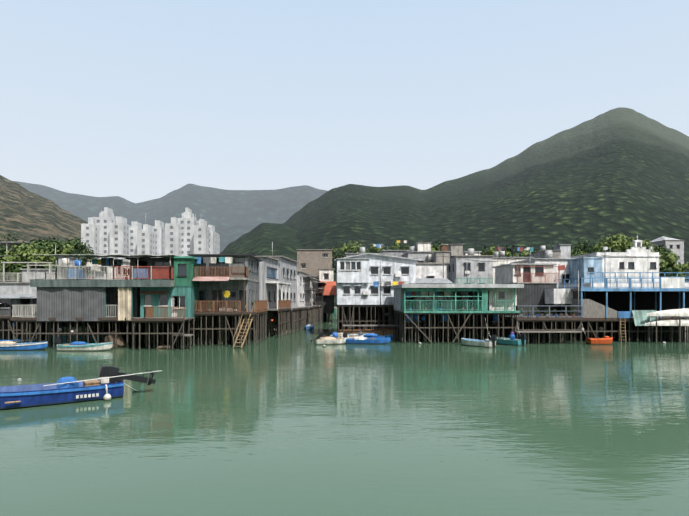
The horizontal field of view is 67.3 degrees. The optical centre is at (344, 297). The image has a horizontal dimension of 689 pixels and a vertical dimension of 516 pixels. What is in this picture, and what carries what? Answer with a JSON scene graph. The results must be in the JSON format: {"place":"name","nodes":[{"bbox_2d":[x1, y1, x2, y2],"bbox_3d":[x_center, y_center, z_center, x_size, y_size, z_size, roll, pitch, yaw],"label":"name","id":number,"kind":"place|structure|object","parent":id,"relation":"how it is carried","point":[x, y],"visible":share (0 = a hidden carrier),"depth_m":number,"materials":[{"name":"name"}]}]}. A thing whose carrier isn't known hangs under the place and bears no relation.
{"place":"outdoors","nodes":[
{"label":"outdoors","id":0,"kind":"place"},
{"bbox_2d":[0,175,87,247],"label":"mountain","id":1,"kind":"structure","parent":0,"point":[26,215],"depth_m":484.44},
{"bbox_2d":[20,269,105,281],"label":"house","id":2,"kind":"structure","parent":0,"point":[38,271],"depth_m":68.24,"materials":[{"name":"white metal"}]},
{"bbox_2d":[14,236,571,268],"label":"roof clutter","id":3,"kind":"object","parent":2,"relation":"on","point":[559,250],"visible":0.79,"depth_m":74.34,"materials":[{"name":"grey paint"}]},
{"bbox_2d":[13,181,326,252],"bbox_3d":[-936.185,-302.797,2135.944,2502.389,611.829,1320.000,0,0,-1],"label":"mountain","id":4,"kind":"structure","parent":0,"point":[231,215],"depth_m":2380.99,"materials":[{"name":"grey"}]},
{"bbox_2d":[220,223,336,306],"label":"hill","id":5,"kind":"structure","parent":0,"point":[259,239],"depth_m":308.12,"materials":[{"name":"green plant"}]},
{"bbox_2d":[0,313,688,515],"bbox_3d":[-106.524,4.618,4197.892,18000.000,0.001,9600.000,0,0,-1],"label":"water","id":6,"kind":"structure","parent":0,"point":[299,423],"depth_m":17.87,"materials":[{"name":"green liquid"}]},
{"bbox_2d":[0,338,36,342],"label":"blue boat","id":7,"kind":"object","parent":6,"relation":"on","point":[26,340],"visible":0.33,"depth_m":49.17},
{"bbox_2d":[0,341,47,350],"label":"blue boat","id":8,"kind":"object","parent":6,"relation":"on","point":[9,346],"visible":0.79,"depth_m":45.33,"materials":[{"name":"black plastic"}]},
{"bbox_2d":[0,294,55,341],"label":"stilt house","id":9,"kind":"structure","parent":6,"relation":"in","point":[7,301],"depth_m":53.28,"materials":[{"name":"wood"}]},
{"bbox_2d":[0,365,161,409],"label":"blue boat","id":10,"kind":"object","parent":6,"relation":"on","point":[107,384],"visible":0.94,"depth_m":22.88,"materials":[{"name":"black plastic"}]},
{"bbox_2d":[55,337,112,350],"bbox_3d":[-22.845,4.283,45.391,5.082,1.691,1.737,0,0,-1],"label":"white boat","id":11,"kind":"object","parent":6,"relation":"on","point":[77,346],"visible":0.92,"depth_m":44.81,"materials":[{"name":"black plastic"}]},
{"bbox_2d":[52,326,120,343],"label":"stilts","id":12,"kind":"object","parent":6,"relation":"in","point":[72,336],"visible":0.15,"depth_m":51.65,"materials":[{"name":"brown wood"}]},
{"bbox_2d":[10,254,174,348],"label":"stilt house","id":13,"kind":"structure","parent":6,"relation":"in","point":[70,297],"depth_m":46.67,"materials":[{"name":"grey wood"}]},
{"bbox_2d":[105,331,175,348],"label":"rocks","id":14,"kind":"object","parent":6,"relation":"in","point":[121,342],"visible":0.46,"depth_m":47.73,"materials":[{"name":"stone"}]},
{"bbox_2d":[131,256,207,349],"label":"stilt house","id":15,"kind":"structure","parent":6,"relation":"in","point":[173,313],"depth_m":47.67,"materials":[{"name":"green wood"}]},
{"bbox_2d":[187,254,267,348],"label":"stilt house","id":16,"kind":"structure","parent":6,"relation":"in","point":[224,287],"depth_m":50.71,"materials":[{"name":"brown wood"}]},
{"bbox_2d":[87,257,263,311],"bbox_3d":[-14.985,-1.281,50.154,17.758,5.276,6.303,0,0,-31],"label":"clutter","id":17,"kind":"object","parent":16,"relation":"on","point":[118,262],"visible":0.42,"depth_m":48.75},
{"bbox_2d":[304,324,313,329],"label":"boat","id":18,"kind":"object","parent":6,"relation":"on","point":[309,327],"visible":0.85,"depth_m":74.38,"materials":[{"name":"blue plastic"}]},
{"bbox_2d":[314,281,335,322],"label":"stilt house","id":19,"kind":"structure","parent":6,"relation":"on","point":[326,298],"depth_m":100.00,"materials":[{"name":"metal"}]},
{"bbox_2d":[315,337,346,344],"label":"boat","id":20,"kind":"object","parent":6,"relation":"on","point":[328,341],"visible":0.85,"depth_m":51.12,"materials":[{"name":"white plastic"}]},
{"bbox_2d":[311,331,362,341],"bbox_3d":[-0.807,4.171,54.552,5.638,1.344,1.743,0,0,-1],"label":"grey boat","id":21,"kind":"object","parent":6,"relation":"on","point":[321,334],"visible":0.35,"depth_m":54.32,"materials":[{"name":"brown wood"}]},
{"bbox_2d":[327,329,373,336],"bbox_3d":[0.330,4.114,56.827,5.809,1.428,1.813,0,0,-1],"label":"white boat","id":22,"kind":"object","parent":6,"relation":"on","point":[331,331],"visible":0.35,"depth_m":56.58,"materials":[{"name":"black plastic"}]},
{"bbox_2d":[343,332,389,343],"bbox_3d":[2.165,4.363,52.044,4.881,1.691,1.632,0,0,7],"label":"blue boat","id":23,"kind":"object","parent":6,"relation":"on","point":[360,340],"visible":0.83,"depth_m":51.50,"materials":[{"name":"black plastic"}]},
{"bbox_2d":[340,328,395,337],"bbox_3d":[3.465,4.118,59.852,8.000,1.400,2.142,0,0,-1],"label":"boat","id":24,"kind":"object","parent":6,"relation":"in","point":[389,331],"visible":0.4,"depth_m":58.96,"materials":[{"name":"brown wood"}]},
{"bbox_2d":[358,331,393,340],"bbox_3d":[3.293,4.155,55.056,4.000,1.206,1.530,0,0,-7],"label":"blue boat","id":25,"kind":"object","parent":6,"relation":"on","point":[370,335],"visible":0.4,"depth_m":54.69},
{"bbox_2d":[334,253,418,332],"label":"stilt house","id":26,"kind":"structure","parent":6,"relation":"in","point":[361,299],"depth_m":61.39,"materials":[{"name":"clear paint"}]},
{"bbox_2d":[173,325,581,349],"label":"landings","id":27,"kind":"object","parent":6,"relation":"on","point":[517,332],"visible":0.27,"depth_m":51.49,"materials":[{"name":"brown wood"}]},
{"bbox_2d":[391,278,523,343],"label":"stilt house","id":28,"kind":"structure","parent":6,"relation":"in","point":[489,304],"depth_m":53.10,"materials":[{"name":"grey wood"}]},
{"bbox_2d":[461,335,496,347],"bbox_3d":[12.763,4.283,49.327,1.581,1.691,3.981,0,0,-42],"label":"white boat","id":29,"kind":"object","parent":6,"relation":"on","point":[487,343],"visible":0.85,"depth_m":48.56,"materials":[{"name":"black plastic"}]},
{"bbox_2d":[490,332,525,345],"bbox_3d":[16.147,4.228,51.251,1.632,1.801,4.281,0,0,-35],"label":"teal boat","id":30,"kind":"object","parent":6,"relation":"on","point":[512,340],"visible":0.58,"depth_m":50.25,"materials":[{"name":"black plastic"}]},
{"bbox_2d":[499,305,582,342],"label":"grey stilt deck","id":31,"kind":"structure","parent":6,"relation":"in","point":[541,322],"depth_m":52.47,"materials":[{"name":"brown wood"}]},
{"bbox_2d":[55,242,646,315],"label":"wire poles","id":32,"kind":"object","parent":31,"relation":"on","point":[468,259],"visible":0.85,"depth_m":52.85,"materials":[{"name":"metal"}]},
{"bbox_2d":[585,333,612,344],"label":"orange boat","id":33,"kind":"object","parent":6,"relation":"on","point":[606,340],"visible":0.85,"depth_m":50.92,"materials":[{"name":"paint"}]},
{"bbox_2d":[557,272,688,343],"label":"stilt house","id":34,"kind":"structure","parent":6,"relation":"in","point":[618,309],"depth_m":55.97,"materials":[{"name":"grey wood"}]},
{"bbox_2d":[571,235,659,281],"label":"house","id":35,"kind":"structure","parent":34,"relation":"on","point":[618,262],"depth_m":72.30,"materials":[{"name":"white paint"}]},
{"bbox_2d":[645,318,688,325],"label":"white boat","id":36,"kind":"object","parent":34,"relation":"on","point":[675,322],"visible":0.81,"depth_m":52.59,"materials":[{"name":"white plastic"}]},
{"bbox_2d":[647,308,688,315],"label":"white boat","id":37,"kind":"object","parent":34,"relation":"on","point":[679,312],"visible":1,"depth_m":52.60,"materials":[{"name":"white plastic"}]},
{"bbox_2d":[0,0,688,202],"label":"sky","id":38,"kind":"structure","parent":0,"point":[135,101],"materials":[{"name":"blue"}]},
{"bbox_2d":[344,253,382,256],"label":"building","id":39,"kind":"structure","parent":0,"point":[348,254],"depth_m":91.29,"materials":[{"name":"grey concrete"}]},
{"bbox_2d":[379,250,409,256],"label":"building","id":40,"kind":"structure","parent":0,"point":[398,253],"depth_m":95.50,"materials":[{"name":"grey concrete"}]},
{"bbox_2d":[402,246,433,262],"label":"building","id":41,"kind":"structure","parent":0,"point":[415,254],"depth_m":89.62,"materials":[{"name":"grey concrete"}]},
{"bbox_2d":[416,278,452,283],"bbox_3d":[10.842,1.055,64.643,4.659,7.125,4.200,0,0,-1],"label":"lean-to roof","id":42,"kind":"object","parent":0,"point":[432,281],"visible":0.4,"depth_m":63.95,"materials":[{"name":"metal"}]},
{"bbox_2d":[427,253,449,279],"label":"building","id":43,"kind":"structure","parent":0,"point":[448,266],"depth_m":84.71,"materials":[{"name":"grey concrete"}]},
{"bbox_2d":[236,107,688,281],"bbox_3d":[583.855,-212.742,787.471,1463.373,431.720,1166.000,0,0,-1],"label":"mountain","id":44,"kind":"structure","parent":0,"point":[621,170],"depth_m":355.66,"materials":[{"name":"green plant"}]},
{"bbox_2d":[274,316,687,332],"bbox_3d":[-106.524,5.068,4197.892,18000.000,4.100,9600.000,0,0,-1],"label":"ground","id":45,"kind":"structure","parent":0,"point":[386,327],"depth_m":68.57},
{"bbox_2d":[0,233,23,254],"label":"tree","id":46,"kind":"object","parent":45,"relation":"on","point":[2,249],"visible":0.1,"depth_m":90.63,"materials":[{"name":"green plant"}]},
{"bbox_2d":[0,242,30,255],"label":"house pergola","id":47,"kind":"object","parent":45,"relation":"on","point":[7,244],"visible":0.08,"depth_m":83.46,"materials":[{"name":"grey metal"}]},
{"bbox_2d":[0,239,54,281],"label":"tree","id":48,"kind":"object","parent":45,"relation":"on","point":[26,253],"visible":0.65,"depth_m":75.77,"materials":[{"name":"green plant"}]},
{"bbox_2d":[0,262,73,334],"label":"house","id":49,"kind":"structure","parent":45,"relation":"on","point":[17,287],"depth_m":60.33,"materials":[{"name":"grey concrete"}]},
{"bbox_2d":[24,239,86,267],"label":"tree","id":50,"kind":"object","parent":45,"relation":"on","point":[64,250],"visible":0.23,"depth_m":82.99,"materials":[{"name":"green plant"}]},
{"bbox_2d":[32,235,91,268],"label":"tree","id":51,"kind":"object","parent":45,"relation":"on","point":[73,241],"visible":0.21,"depth_m":88.98,"materials":[{"name":"green plant"}]},
{"bbox_2d":[74,244,98,258],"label":"tree","id":52,"kind":"object","parent":45,"relation":"on","point":[90,250],"visible":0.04,"depth_m":98.73,"materials":[{"name":"green plant"}]},
{"bbox_2d":[80,259,129,277],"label":"house","id":53,"kind":"structure","parent":45,"relation":"on","point":[125,263],"depth_m":93.26,"materials":[{"name":"white"}]},
{"bbox_2d":[81,207,219,261],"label":"apartment buildings","id":54,"kind":"structure","parent":45,"relation":"on","point":[106,231],"depth_m":252.31,"materials":[{"name":"white concrete"}]},
{"bbox_2d":[255,256,290,337],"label":"row house","id":55,"kind":"structure","parent":45,"relation":"on","point":[269,283],"depth_m":62.08,"materials":[{"name":"white paint"}]},
{"bbox_2d":[270,256,307,332],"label":"row house","id":56,"kind":"structure","parent":45,"relation":"on","point":[288,270],"depth_m":72.65,"materials":[{"name":"white concrete"}]},
{"bbox_2d":[274,271,318,327],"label":"row house","id":57,"kind":"structure","parent":45,"relation":"on","point":[303,289],"depth_m":84.18,"materials":[{"name":"white concrete"}]},
{"bbox_2d":[299,278,326,323],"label":"row house","id":58,"kind":"structure","parent":45,"relation":"on","point":[313,293],"depth_m":95.94,"materials":[{"name":"grey concrete"}]},
{"bbox_2d":[296,249,333,279],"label":"stone building","id":59,"kind":"structure","parent":45,"relation":"on","point":[311,261],"depth_m":117.11,"materials":[{"name":"brown stone"}]},
{"bbox_2d":[318,268,334,301],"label":"house","id":60,"kind":"structure","parent":45,"relation":"on","point":[326,274],"depth_m":111.19,"materials":[{"name":"white paint"}]},
{"bbox_2d":[330,245,351,272],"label":"tree","id":61,"kind":"object","parent":45,"relation":"on","point":[335,251],"visible":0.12,"depth_m":133.51,"materials":[{"name":"green plant"}]},
{"bbox_2d":[332,240,367,276],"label":"tree","id":62,"kind":"object","parent":45,"relation":"on","point":[354,248],"visible":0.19,"depth_m":122.83,"materials":[{"name":"green plant"}]},
{"bbox_2d":[366,242,385,252],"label":"tree","id":63,"kind":"object","parent":45,"relation":"on","point":[376,250],"visible":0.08,"depth_m":125.18,"materials":[{"name":"green plant"}]},
{"bbox_2d":[382,242,408,249],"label":"tree","id":64,"kind":"object","parent":45,"relation":"on","point":[397,246],"visible":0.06,"depth_m":115.83,"materials":[{"name":"green plant"}]},
{"bbox_2d":[416,263,447,277],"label":"building","id":65,"kind":"structure","parent":45,"relation":"on","point":[429,270],"depth_m":71.57,"materials":[{"name":"white paint"}]},
{"bbox_2d":[429,239,455,251],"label":"tree","id":66,"kind":"object","parent":45,"relation":"on","point":[436,246],"visible":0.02,"depth_m":107.23,"materials":[{"name":"green plant"}]},
{"bbox_2d":[449,255,493,283],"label":"building","id":67,"kind":"structure","parent":45,"relation":"on","point":[462,268],"depth_m":79.80,"materials":[{"name":"grey concrete"}]},
{"bbox_2d":[463,251,481,254],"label":"building","id":68,"kind":"structure","parent":45,"relation":"on","point":[466,252],"depth_m":83.81,"materials":[{"name":"white concrete"}]},
{"bbox_2d":[348,238,608,315],"bbox_3d":[17.339,-3.944,73.617,34.610,13.923,42.241,0,0,-1],"label":"clutter","id":69,"kind":"object","parent":45,"relation":"on","point":[448,293],"visible":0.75,"depth_m":59.91,"materials":[{"name":"multicoloured paint"}]},
{"bbox_2d":[474,246,506,256],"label":"tree","id":70,"kind":"object","parent":45,"relation":"on","point":[483,252],"depth_m":109.95,"materials":[{"name":"green plant"}]},
{"bbox_2d":[485,243,514,256],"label":"tree","id":71,"kind":"object","parent":45,"relation":"on","point":[508,249],"visible":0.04,"depth_m":105.49,"materials":[{"name":"green plant"}]},
{"bbox_2d":[506,249,536,256],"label":"tree","id":72,"kind":"object","parent":45,"relation":"on","point":[511,254],"visible":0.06,"depth_m":99.11,"materials":[{"name":"green plant"}]},
{"bbox_2d":[524,252,539,257],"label":"building","id":73,"kind":"structure","parent":45,"relation":"on","point":[535,255],"depth_m":94.41,"materials":[{"name":"grey concrete"}]},
{"bbox_2d":[492,263,572,314],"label":"house","id":74,"kind":"structure","parent":45,"relation":"on","point":[538,281],"depth_m":58.35,"materials":[{"name":"metal"}]},
{"bbox_2d":[512,258,575,288],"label":"building","id":75,"kind":"structure","parent":45,"relation":"on","point":[565,273],"depth_m":70.02,"materials":[{"name":"white concrete"}]},
{"bbox_2d":[571,249,587,256],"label":"tree","id":76,"kind":"object","parent":45,"relation":"on","point":[575,253],"depth_m":94.68,"materials":[{"name":"green plant"}]},
{"bbox_2d":[569,257,603,282],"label":"blue shed","id":77,"kind":"structure","parent":45,"relation":"on","point":[585,266],"depth_m":66.11,"materials":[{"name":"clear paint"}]},
{"bbox_2d":[571,238,605,253],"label":"tree","id":78,"kind":"object","parent":45,"relation":"on","point":[581,245],"visible":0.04,"depth_m":109.50,"materials":[{"name":"green plant"}]},
{"bbox_2d":[589,233,637,252],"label":"tree","id":79,"kind":"object","parent":45,"relation":"on","point":[617,243],"visible":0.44,"depth_m":99.11,"materials":[{"name":"green plant"}]},
{"bbox_2d":[624,237,653,249],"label":"tree","id":80,"kind":"object","parent":45,"relation":"on","point":[645,244],"visible":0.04,"depth_m":103.07,"materials":[{"name":"green plant"}]},
{"bbox_2d":[646,244,672,258],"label":"tree","id":81,"kind":"object","parent":45,"relation":"on","point":[660,250],"visible":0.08,"depth_m":99.18,"materials":[{"name":"green plant"}]},
{"bbox_2d":[659,252,688,281],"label":"tree","id":82,"kind":"object","parent":45,"relation":"on","point":[668,263],"visible":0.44,"depth_m":86.62,"materials":[{"name":"green plant"}]},
{"bbox_2d":[493,252,533,283],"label":"building","id":83,"kind":"structure","parent":0,"point":[502,261],"depth_m":87.95,"materials":[{"name":"white paint"}]},
{"bbox_2d":[648,236,683,263],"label":"building","id":84,"kind":"structure","parent":0,"point":[675,246],"depth_m":162.01,"materials":[{"name":"white concrete"}]}
]}

